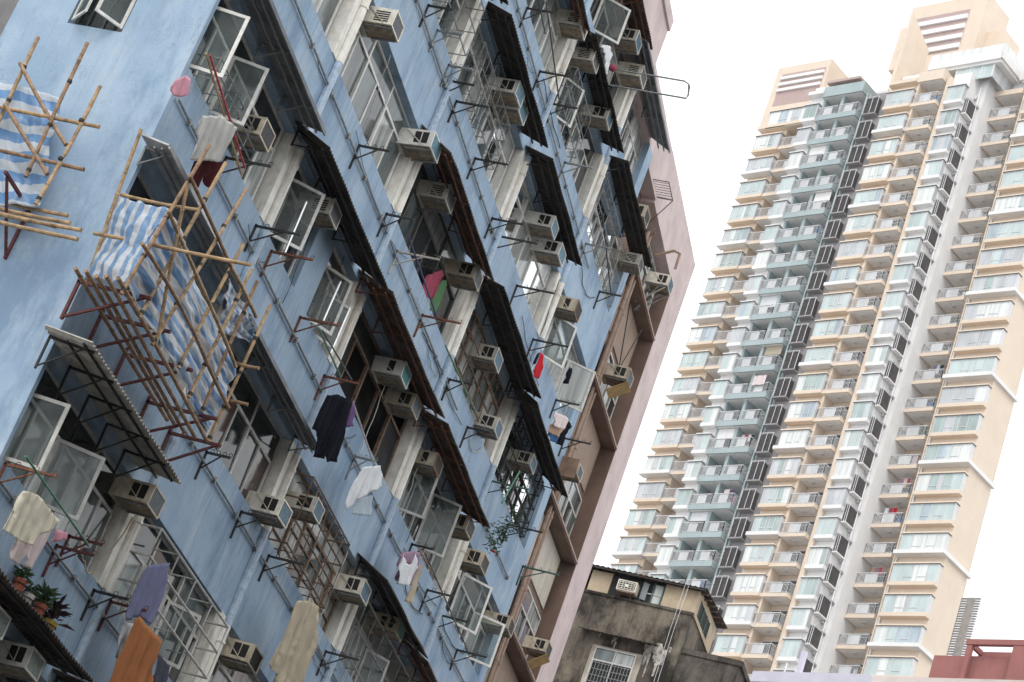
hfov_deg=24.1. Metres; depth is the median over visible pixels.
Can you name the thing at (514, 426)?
window
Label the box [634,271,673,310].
air conditioner
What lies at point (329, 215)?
air conditioner
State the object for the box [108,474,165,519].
air conditioner
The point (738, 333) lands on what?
bay window
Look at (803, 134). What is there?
bay window
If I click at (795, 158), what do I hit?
bay window
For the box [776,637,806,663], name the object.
bay window
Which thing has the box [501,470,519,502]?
laundry pole
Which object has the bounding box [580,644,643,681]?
window
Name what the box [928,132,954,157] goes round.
bay window
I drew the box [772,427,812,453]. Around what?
picture window
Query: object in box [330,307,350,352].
laundry pole
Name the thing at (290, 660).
towel
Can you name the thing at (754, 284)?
bay window
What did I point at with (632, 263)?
air conditioner
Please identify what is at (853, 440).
bay window
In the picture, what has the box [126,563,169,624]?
shirt
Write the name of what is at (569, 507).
window
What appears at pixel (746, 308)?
bay window
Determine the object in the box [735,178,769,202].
picture window
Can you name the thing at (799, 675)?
building
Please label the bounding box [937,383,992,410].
picture window
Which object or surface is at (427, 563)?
laundry pole
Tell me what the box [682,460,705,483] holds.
bay window
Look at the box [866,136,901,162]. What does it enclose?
picture window
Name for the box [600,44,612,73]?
towel
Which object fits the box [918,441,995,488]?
picture window
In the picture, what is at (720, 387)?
bay window
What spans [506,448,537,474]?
air conditioner
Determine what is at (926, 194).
bay window
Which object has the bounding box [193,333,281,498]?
window
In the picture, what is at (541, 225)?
air conditioner
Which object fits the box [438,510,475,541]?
air conditioner
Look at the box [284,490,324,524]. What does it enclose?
air conditioner
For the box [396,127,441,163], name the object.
air conditioner
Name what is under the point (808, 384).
picture window
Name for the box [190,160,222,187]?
trousers
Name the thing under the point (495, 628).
air conditioner
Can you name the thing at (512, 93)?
air conditioner
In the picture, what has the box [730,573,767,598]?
picture window
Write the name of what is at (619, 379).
air conditioner
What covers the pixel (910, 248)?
bay window
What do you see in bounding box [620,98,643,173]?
window
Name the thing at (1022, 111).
picture window
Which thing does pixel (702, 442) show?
bay window
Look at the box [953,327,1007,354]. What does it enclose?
picture window
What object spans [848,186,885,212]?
picture window
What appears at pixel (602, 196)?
window
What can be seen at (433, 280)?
cloth
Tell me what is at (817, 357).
picture window
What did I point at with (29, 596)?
potted plant
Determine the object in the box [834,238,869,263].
picture window
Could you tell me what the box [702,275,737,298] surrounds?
picture window
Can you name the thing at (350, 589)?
air conditioner
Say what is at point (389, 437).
window
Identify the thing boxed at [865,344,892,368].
bay window
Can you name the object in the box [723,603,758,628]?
picture window
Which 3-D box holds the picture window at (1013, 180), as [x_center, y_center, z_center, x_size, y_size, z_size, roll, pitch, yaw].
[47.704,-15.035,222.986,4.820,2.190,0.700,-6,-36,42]
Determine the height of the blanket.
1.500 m
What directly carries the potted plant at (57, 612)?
on the apartment building at (332, 94)
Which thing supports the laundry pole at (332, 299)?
attached to the apartment building at (332, 94)
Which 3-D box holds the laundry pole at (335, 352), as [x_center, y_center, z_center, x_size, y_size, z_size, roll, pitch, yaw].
[-3.036,0.257,41.689,0.030,0.171,1.972,12,-27,18]
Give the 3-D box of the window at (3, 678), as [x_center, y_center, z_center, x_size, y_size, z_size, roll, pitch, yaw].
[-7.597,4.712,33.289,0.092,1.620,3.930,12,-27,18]
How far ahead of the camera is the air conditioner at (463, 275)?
48.52 m
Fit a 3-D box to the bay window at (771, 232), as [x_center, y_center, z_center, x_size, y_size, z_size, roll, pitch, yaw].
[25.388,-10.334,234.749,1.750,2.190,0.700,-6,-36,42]
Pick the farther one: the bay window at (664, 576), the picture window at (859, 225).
the picture window at (859, 225)
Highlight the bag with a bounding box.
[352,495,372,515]
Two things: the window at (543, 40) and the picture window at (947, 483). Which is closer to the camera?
the window at (543, 40)
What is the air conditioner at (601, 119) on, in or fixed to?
attached to the apartment building at (332, 94)
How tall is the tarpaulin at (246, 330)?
0.790 m
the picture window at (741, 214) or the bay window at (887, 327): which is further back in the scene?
the picture window at (741, 214)
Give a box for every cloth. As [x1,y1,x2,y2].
[422,269,443,298]
[430,280,446,311]
[532,353,539,365]
[563,367,571,383]
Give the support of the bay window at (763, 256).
in the apartment tower
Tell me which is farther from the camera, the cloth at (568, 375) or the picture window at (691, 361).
the picture window at (691, 361)
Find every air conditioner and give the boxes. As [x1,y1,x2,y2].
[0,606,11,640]
[0,640,45,681]
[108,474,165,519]
[218,637,263,675]
[232,114,275,152]
[245,490,292,528]
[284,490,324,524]
[294,192,342,230]
[330,572,371,606]
[359,5,404,42]
[365,610,404,642]
[371,355,411,389]
[383,388,421,420]
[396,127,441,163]
[412,449,443,477]
[416,179,456,213]
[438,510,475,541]
[444,258,483,291]
[459,548,489,576]
[467,342,503,373]
[471,410,503,440]
[482,610,515,637]
[484,76,525,107]
[491,98,528,125]
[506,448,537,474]
[522,635,552,668]
[523,210,558,240]
[530,237,565,267]
[553,295,581,322]
[554,8,587,40]
[559,456,583,482]
[567,46,599,73]
[579,103,612,130]
[602,362,633,398]
[610,26,641,54]
[612,249,643,274]
[615,61,646,89]
[616,579,639,600]
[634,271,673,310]
[639,204,650,228]
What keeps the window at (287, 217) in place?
in the apartment building at (332, 94)
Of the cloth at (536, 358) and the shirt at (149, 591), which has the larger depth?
the cloth at (536, 358)
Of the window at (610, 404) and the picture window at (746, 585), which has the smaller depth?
the window at (610, 404)
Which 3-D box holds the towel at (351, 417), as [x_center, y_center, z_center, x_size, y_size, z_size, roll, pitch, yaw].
[-2.881,1.383,42.748,0.078,0.521,0.506,12,-27,18]
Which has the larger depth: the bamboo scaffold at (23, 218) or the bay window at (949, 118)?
the bay window at (949, 118)
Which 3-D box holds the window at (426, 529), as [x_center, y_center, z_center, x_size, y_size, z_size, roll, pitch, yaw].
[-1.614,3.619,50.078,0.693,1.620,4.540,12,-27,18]
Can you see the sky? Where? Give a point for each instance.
(731, 54)
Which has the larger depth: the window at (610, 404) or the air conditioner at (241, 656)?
the window at (610, 404)
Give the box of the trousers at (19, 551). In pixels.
[10,522,58,568]
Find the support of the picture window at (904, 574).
in the apartment tower
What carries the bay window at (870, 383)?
in the apartment tower
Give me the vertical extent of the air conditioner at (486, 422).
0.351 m
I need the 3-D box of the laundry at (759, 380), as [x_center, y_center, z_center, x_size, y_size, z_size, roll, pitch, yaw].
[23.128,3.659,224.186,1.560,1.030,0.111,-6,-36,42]
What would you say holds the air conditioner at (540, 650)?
attached to the apartment building at (566, 544)
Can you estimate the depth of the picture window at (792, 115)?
248.54 m
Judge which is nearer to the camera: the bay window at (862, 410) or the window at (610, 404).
the window at (610, 404)
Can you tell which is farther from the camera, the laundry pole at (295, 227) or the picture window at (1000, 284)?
the picture window at (1000, 284)
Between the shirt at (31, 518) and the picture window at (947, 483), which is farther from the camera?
the picture window at (947, 483)
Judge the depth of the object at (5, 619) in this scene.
32.65 m
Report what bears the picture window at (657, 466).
in the apartment tower
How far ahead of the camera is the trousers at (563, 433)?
56.20 m
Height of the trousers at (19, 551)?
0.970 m
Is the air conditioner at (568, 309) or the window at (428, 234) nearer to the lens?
the window at (428, 234)
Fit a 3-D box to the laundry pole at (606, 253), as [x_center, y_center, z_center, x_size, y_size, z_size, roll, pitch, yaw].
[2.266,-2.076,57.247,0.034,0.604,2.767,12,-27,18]
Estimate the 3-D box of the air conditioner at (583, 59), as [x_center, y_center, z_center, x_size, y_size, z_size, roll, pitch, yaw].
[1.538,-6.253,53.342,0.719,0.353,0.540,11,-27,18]
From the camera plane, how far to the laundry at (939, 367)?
217.57 m
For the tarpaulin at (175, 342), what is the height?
1.358 m
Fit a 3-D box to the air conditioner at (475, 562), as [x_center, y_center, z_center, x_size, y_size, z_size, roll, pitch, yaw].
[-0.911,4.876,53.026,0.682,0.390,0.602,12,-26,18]
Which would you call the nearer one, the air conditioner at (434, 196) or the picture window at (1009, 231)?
the air conditioner at (434, 196)
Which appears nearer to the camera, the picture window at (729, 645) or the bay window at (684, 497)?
the picture window at (729, 645)
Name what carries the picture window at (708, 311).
in the apartment tower
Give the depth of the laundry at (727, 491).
219.56 m
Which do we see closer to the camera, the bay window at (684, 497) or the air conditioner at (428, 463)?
the air conditioner at (428, 463)
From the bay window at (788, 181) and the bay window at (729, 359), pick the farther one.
the bay window at (788, 181)
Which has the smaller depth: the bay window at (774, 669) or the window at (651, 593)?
the window at (651, 593)
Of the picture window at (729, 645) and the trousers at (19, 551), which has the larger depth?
the picture window at (729, 645)
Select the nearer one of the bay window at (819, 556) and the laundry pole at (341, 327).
the laundry pole at (341, 327)
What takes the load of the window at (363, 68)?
in the apartment building at (332, 94)
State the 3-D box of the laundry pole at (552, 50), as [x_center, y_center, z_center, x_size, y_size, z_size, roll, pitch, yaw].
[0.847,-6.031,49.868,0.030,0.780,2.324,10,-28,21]
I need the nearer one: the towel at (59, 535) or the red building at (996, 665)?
the towel at (59, 535)
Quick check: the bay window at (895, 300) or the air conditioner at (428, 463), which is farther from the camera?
the bay window at (895, 300)
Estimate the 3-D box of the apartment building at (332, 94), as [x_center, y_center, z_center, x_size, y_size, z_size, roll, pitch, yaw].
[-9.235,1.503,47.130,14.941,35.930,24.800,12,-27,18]
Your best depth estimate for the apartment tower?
221.20 m
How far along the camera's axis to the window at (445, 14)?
45.91 m
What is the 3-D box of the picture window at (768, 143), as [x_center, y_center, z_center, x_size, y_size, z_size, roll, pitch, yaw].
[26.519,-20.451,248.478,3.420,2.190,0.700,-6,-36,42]
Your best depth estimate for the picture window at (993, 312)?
216.25 m
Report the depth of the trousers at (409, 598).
48.19 m
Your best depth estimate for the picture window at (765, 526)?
213.31 m
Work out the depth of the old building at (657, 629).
85.05 m
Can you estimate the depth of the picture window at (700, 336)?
237.91 m
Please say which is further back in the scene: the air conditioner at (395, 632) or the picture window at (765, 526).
the picture window at (765, 526)
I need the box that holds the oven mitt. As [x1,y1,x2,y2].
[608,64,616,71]
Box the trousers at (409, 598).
[404,565,422,603]
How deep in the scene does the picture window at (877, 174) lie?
230.08 m
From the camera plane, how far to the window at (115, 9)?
36.53 m
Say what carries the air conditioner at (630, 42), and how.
attached to the apartment building at (332, 94)
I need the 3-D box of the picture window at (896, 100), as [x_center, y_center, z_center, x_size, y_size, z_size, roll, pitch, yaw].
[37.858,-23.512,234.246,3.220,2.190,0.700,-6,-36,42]
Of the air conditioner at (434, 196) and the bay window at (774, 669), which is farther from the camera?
the bay window at (774, 669)
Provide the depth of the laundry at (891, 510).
211.76 m
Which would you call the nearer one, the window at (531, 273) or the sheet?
the sheet
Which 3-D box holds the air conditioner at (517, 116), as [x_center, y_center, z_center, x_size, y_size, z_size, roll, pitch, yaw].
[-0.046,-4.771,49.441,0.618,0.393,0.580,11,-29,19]
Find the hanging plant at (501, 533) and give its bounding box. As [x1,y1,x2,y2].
[483,506,524,552]
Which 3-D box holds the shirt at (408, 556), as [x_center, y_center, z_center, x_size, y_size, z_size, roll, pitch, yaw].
[-2.073,4.461,47.500,0.101,0.930,1.352,12,-27,18]
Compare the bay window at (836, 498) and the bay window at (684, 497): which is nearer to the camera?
the bay window at (836, 498)
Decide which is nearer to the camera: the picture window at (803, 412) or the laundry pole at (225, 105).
the laundry pole at (225, 105)
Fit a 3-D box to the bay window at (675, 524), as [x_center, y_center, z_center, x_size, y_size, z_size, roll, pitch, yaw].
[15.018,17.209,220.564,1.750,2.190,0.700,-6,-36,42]
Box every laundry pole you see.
[24,455,89,546]
[205,53,241,174]
[209,54,245,168]
[284,201,306,252]
[317,327,340,376]
[322,281,340,320]
[322,330,351,380]
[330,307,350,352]
[352,400,374,465]
[407,234,437,317]
[419,550,435,579]
[424,552,468,652]
[445,345,476,413]
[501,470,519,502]
[538,0,545,33]
[545,2,559,98]
[602,212,611,293]
[621,95,635,136]
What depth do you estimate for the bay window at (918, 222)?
223.77 m
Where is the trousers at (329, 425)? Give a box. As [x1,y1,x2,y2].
[312,394,352,461]
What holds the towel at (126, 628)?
hanging from the apartment building at (332, 94)
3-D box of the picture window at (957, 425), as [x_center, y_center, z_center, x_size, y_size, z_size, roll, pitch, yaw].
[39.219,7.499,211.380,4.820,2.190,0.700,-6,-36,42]
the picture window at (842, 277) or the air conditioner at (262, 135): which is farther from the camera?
the picture window at (842, 277)
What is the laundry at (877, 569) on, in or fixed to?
hanging from the apartment tower
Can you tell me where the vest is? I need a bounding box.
[396,554,417,585]
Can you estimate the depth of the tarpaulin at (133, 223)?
33.56 m
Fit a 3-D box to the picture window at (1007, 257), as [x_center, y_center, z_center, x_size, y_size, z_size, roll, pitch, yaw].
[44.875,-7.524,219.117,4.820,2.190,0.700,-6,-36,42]
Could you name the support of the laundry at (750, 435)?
hanging from the apartment tower
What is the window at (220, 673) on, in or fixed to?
in the apartment building at (332, 94)
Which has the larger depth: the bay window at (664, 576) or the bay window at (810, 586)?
the bay window at (664, 576)
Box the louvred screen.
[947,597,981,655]
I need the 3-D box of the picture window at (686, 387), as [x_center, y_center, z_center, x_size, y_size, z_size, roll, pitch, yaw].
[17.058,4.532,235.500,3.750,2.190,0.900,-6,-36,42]
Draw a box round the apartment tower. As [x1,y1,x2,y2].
[610,0,1023,678]
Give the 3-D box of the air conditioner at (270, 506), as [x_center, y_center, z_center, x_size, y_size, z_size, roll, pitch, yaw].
[-4.237,2.925,41.422,0.706,0.376,0.566,12,-26,19]
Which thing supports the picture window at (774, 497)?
in the apartment tower
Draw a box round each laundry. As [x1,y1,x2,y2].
[724,489,732,494]
[742,434,754,440]
[752,375,766,384]
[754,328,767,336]
[871,567,882,575]
[884,508,897,517]
[898,478,910,487]
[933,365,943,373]
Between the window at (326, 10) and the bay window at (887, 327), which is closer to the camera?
the window at (326, 10)
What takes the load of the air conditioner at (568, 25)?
attached to the apartment building at (332, 94)
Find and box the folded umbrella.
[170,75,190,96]
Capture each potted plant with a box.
[11,564,34,592]
[20,582,39,603]
[32,579,62,615]
[42,594,74,630]
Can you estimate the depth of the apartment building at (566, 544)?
62.54 m
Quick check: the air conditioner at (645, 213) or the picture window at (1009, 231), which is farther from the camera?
the picture window at (1009, 231)
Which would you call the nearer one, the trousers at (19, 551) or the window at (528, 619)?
the trousers at (19, 551)
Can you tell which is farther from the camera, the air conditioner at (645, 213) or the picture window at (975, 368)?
the picture window at (975, 368)
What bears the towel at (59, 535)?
hanging from the laundry pole at (56, 499)
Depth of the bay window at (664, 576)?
218.00 m
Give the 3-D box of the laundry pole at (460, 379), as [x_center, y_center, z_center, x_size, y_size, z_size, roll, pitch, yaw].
[-1.026,0.796,48.428,0.034,0.175,3.072,12,-27,18]
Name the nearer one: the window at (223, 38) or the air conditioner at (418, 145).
the window at (223, 38)
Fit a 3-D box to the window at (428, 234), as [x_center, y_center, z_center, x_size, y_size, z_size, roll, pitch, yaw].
[-1.695,-1.865,47.251,0.073,1.620,4.940,12,-27,18]
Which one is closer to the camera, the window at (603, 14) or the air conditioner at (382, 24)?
the air conditioner at (382, 24)
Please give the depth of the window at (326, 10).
40.47 m
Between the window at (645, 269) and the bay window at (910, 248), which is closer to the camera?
the window at (645, 269)
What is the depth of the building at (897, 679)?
74.00 m
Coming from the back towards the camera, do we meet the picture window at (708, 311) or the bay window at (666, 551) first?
the picture window at (708, 311)
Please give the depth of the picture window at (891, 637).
201.91 m
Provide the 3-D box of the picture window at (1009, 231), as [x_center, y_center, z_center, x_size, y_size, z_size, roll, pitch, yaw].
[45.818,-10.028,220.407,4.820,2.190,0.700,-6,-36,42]
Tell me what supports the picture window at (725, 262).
in the apartment tower
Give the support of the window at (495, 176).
in the apartment building at (332, 94)
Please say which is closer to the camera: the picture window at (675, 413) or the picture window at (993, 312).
the picture window at (993, 312)
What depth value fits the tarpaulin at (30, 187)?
34.77 m
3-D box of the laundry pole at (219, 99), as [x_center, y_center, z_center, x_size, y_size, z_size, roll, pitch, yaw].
[-4.247,-3.329,35.358,0.030,0.610,2.253,10,-28,21]
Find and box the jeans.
[547,433,558,442]
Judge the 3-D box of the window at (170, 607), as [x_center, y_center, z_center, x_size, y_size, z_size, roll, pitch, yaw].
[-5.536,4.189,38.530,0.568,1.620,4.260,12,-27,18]
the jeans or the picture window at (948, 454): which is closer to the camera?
the jeans
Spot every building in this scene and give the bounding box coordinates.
[0,0,673,681]
[484,120,694,681]
[553,564,749,681]
[750,651,872,681]
[872,676,1023,681]
[928,639,1023,679]
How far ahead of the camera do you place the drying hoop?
54.64 m
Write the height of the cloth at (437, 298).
0.890 m
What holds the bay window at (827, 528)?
in the apartment tower
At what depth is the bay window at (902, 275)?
221.21 m
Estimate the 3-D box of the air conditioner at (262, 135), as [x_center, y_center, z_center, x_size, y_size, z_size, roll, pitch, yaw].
[-4.138,-3.281,37.751,0.640,0.371,0.545,12,-27,18]
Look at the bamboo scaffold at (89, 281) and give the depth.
34.47 m
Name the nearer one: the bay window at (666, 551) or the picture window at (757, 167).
the bay window at (666, 551)
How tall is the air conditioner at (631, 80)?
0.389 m
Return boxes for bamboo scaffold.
[0,36,101,258]
[59,128,271,461]
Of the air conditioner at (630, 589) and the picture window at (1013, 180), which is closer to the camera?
the air conditioner at (630, 589)
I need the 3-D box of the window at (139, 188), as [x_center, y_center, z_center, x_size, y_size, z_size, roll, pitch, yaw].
[-5.458,-0.970,36.216,0.106,1.620,3.930,12,-27,18]
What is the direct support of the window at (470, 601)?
in the apartment building at (332, 94)
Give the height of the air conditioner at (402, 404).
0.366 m
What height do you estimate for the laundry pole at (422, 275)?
0.235 m
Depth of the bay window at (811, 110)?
240.95 m
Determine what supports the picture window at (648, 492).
in the apartment tower
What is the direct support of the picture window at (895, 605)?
in the apartment tower
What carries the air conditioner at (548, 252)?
attached to the apartment building at (332, 94)
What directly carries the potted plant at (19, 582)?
on the apartment building at (332, 94)
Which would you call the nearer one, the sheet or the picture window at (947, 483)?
the sheet
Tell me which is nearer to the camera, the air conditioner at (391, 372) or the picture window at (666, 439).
the air conditioner at (391, 372)
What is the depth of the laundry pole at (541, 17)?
48.84 m
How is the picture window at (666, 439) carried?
in the apartment tower
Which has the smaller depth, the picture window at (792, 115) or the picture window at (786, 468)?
the picture window at (786, 468)
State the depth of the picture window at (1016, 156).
225.08 m
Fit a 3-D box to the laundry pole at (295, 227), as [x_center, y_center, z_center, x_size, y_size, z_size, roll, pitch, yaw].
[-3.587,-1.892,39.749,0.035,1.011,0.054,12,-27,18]
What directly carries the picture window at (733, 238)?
in the apartment tower
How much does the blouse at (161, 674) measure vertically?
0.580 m
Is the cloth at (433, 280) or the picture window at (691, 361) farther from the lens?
the picture window at (691, 361)
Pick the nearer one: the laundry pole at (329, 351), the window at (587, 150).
the laundry pole at (329, 351)
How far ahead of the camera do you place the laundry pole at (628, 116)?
56.61 m
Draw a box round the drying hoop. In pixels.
[604,66,689,98]
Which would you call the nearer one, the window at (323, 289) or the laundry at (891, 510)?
the window at (323, 289)
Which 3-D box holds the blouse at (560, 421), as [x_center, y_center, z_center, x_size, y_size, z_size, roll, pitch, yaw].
[1.111,1.795,55.198,0.070,0.630,1.332,12,-27,18]
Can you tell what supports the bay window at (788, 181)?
in the apartment tower
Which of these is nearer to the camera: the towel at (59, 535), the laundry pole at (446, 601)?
the towel at (59, 535)
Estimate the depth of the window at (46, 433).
34.53 m
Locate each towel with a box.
[51,529,66,542]
[115,622,132,657]
[269,600,318,681]
[346,404,354,426]
[534,352,543,378]
[548,424,562,436]
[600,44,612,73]
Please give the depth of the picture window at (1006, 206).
221.97 m
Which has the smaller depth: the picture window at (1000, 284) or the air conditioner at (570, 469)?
the air conditioner at (570, 469)
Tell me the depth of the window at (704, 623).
86.40 m
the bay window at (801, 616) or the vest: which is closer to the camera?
the vest
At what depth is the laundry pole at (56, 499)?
32.92 m
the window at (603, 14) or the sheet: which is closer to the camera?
the sheet
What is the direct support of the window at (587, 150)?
in the apartment building at (332, 94)
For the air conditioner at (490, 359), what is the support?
attached to the apartment building at (332, 94)
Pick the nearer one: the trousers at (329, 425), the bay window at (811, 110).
the trousers at (329, 425)
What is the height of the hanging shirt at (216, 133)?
1.152 m
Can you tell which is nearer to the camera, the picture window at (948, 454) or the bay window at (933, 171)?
the picture window at (948, 454)
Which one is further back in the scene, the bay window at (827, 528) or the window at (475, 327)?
the bay window at (827, 528)
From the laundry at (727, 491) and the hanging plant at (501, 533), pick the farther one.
the laundry at (727, 491)
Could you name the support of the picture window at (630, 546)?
in the apartment tower
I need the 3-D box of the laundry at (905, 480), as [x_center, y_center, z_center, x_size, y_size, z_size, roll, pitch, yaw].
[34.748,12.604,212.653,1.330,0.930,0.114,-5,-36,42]
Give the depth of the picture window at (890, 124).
232.62 m
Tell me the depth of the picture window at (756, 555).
212.07 m
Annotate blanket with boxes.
[109,617,161,681]
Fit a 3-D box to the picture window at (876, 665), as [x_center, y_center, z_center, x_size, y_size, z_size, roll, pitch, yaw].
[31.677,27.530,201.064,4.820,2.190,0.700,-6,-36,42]
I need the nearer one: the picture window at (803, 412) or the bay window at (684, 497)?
the picture window at (803, 412)
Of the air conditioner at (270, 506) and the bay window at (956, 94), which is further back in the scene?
the bay window at (956, 94)
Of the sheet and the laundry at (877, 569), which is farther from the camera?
the laundry at (877, 569)
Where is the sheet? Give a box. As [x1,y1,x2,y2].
[345,465,382,510]
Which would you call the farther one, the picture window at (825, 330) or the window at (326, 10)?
the picture window at (825, 330)
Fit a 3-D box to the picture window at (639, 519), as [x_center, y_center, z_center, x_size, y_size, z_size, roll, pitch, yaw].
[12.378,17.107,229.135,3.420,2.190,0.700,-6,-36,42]
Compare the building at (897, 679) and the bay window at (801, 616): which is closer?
the building at (897, 679)
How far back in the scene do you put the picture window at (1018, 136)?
226.51 m
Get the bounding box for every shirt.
[3,491,59,545]
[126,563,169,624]
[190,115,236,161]
[394,551,419,584]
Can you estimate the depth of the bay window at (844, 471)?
212.17 m
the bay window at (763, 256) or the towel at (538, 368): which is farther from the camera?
the bay window at (763, 256)
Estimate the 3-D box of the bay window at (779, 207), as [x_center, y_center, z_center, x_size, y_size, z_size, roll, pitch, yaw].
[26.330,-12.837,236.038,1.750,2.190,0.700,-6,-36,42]
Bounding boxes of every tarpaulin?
[0,82,59,207]
[86,198,167,282]
[129,212,235,430]
[215,278,255,342]
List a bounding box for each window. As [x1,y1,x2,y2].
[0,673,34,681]
[3,366,121,569]
[75,0,136,31]
[109,517,209,681]
[117,171,206,374]
[189,0,283,200]
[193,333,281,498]
[209,633,260,681]
[268,165,324,276]
[268,466,350,632]
[306,247,353,348]
[312,0,341,34]
[335,310,407,478]
[339,600,403,681]
[340,29,409,189]
[397,446,462,582]
[398,164,458,334]
[432,0,463,44]
[445,570,505,667]
[452,309,504,446]
[456,26,514,198]
[495,423,538,538]
[504,178,550,318]
[509,586,540,658]
[526,0,559,69]
[542,316,595,415]
[554,70,594,195]
[558,481,581,536]
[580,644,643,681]
[586,182,619,300]
[590,0,630,101]
[596,350,618,419]
[609,575,665,604]
[610,563,641,573]
[611,535,650,558]
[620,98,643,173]
[623,508,660,531]
[632,481,669,504]
[638,454,678,477]
[640,232,655,309]
[650,427,686,451]
[650,573,668,579]
[654,544,678,568]
[659,401,695,425]
[663,516,687,539]
[665,375,704,399]
[672,487,696,511]
[677,350,712,373]
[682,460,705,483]
[685,324,720,348]
[691,299,729,323]
[691,432,714,456]
[697,601,709,638]
[700,405,723,429]
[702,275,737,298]
[709,378,732,402]
[710,250,745,274]
[712,633,749,659]
[716,226,753,250]
[717,352,740,375]
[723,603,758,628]
[726,325,749,349]
[727,202,761,226]
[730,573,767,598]
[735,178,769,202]
[735,300,757,323]
[739,543,776,568]
[740,155,777,179]
[743,274,766,297]
[745,514,785,539]
[750,131,785,155]
[752,249,774,272]
[758,485,794,510]
[760,223,782,247]
[765,105,805,128]
[767,456,803,481]
[768,199,790,222]
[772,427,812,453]
[773,668,795,671]
[776,174,798,197]
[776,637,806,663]
[784,150,806,173]
[784,399,820,425]
[786,606,815,632]
[792,126,814,149]
[793,372,829,397]
[795,576,824,601]
[798,344,837,370]
[800,102,822,125]
[804,545,833,570]
[810,317,845,343]
[813,516,840,541]
[818,291,854,316]
[822,486,849,511]
[823,264,861,290]
[831,457,858,482]
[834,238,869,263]
[839,428,866,453]
[843,212,877,237]
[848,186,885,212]
[848,400,876,424]
[856,371,884,396]
[859,161,893,187]
[863,655,918,676]
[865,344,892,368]
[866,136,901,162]
[867,624,933,661]
[871,112,908,137]
[873,316,900,341]
[879,593,935,619]
[881,289,907,313]
[882,87,916,113]
[887,562,944,587]
[889,262,916,287]
[893,531,971,578]
[897,236,924,260]
[905,209,931,234]
[905,501,960,527]
[913,183,939,208]
[913,471,968,497]
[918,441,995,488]
[920,158,946,182]
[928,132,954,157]
[929,412,984,439]
[935,107,960,132]
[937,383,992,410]
[942,355,1018,402]
[943,83,969,107]
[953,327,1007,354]
[961,299,1015,326]
[966,271,1023,302]
[976,244,1023,272]
[984,219,1023,245]
[988,193,1023,219]
[998,168,1023,193]
[1006,143,1023,167]
[1010,119,1023,142]
[1020,104,1023,116]
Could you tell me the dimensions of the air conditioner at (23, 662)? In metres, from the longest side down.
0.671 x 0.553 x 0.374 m
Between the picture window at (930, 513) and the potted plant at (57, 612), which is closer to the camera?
the potted plant at (57, 612)
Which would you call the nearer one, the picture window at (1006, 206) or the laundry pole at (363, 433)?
the laundry pole at (363, 433)
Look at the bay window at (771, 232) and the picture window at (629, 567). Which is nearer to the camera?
the picture window at (629, 567)
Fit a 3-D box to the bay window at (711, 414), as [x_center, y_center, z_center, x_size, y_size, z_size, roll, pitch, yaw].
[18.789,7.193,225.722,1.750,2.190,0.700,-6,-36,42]
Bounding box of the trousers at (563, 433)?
[555,421,571,445]
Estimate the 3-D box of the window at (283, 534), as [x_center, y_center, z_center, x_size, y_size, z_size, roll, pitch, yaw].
[-3.839,3.816,44.326,0.082,1.620,4.940,12,-27,18]
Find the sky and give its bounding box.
[593,0,1023,655]
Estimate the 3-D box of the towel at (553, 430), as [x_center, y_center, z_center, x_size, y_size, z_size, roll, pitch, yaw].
[1.010,2.060,55.370,0.069,0.690,1.130,12,-27,18]
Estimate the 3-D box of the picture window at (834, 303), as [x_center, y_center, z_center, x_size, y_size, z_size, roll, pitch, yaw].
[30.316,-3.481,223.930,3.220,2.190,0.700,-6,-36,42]

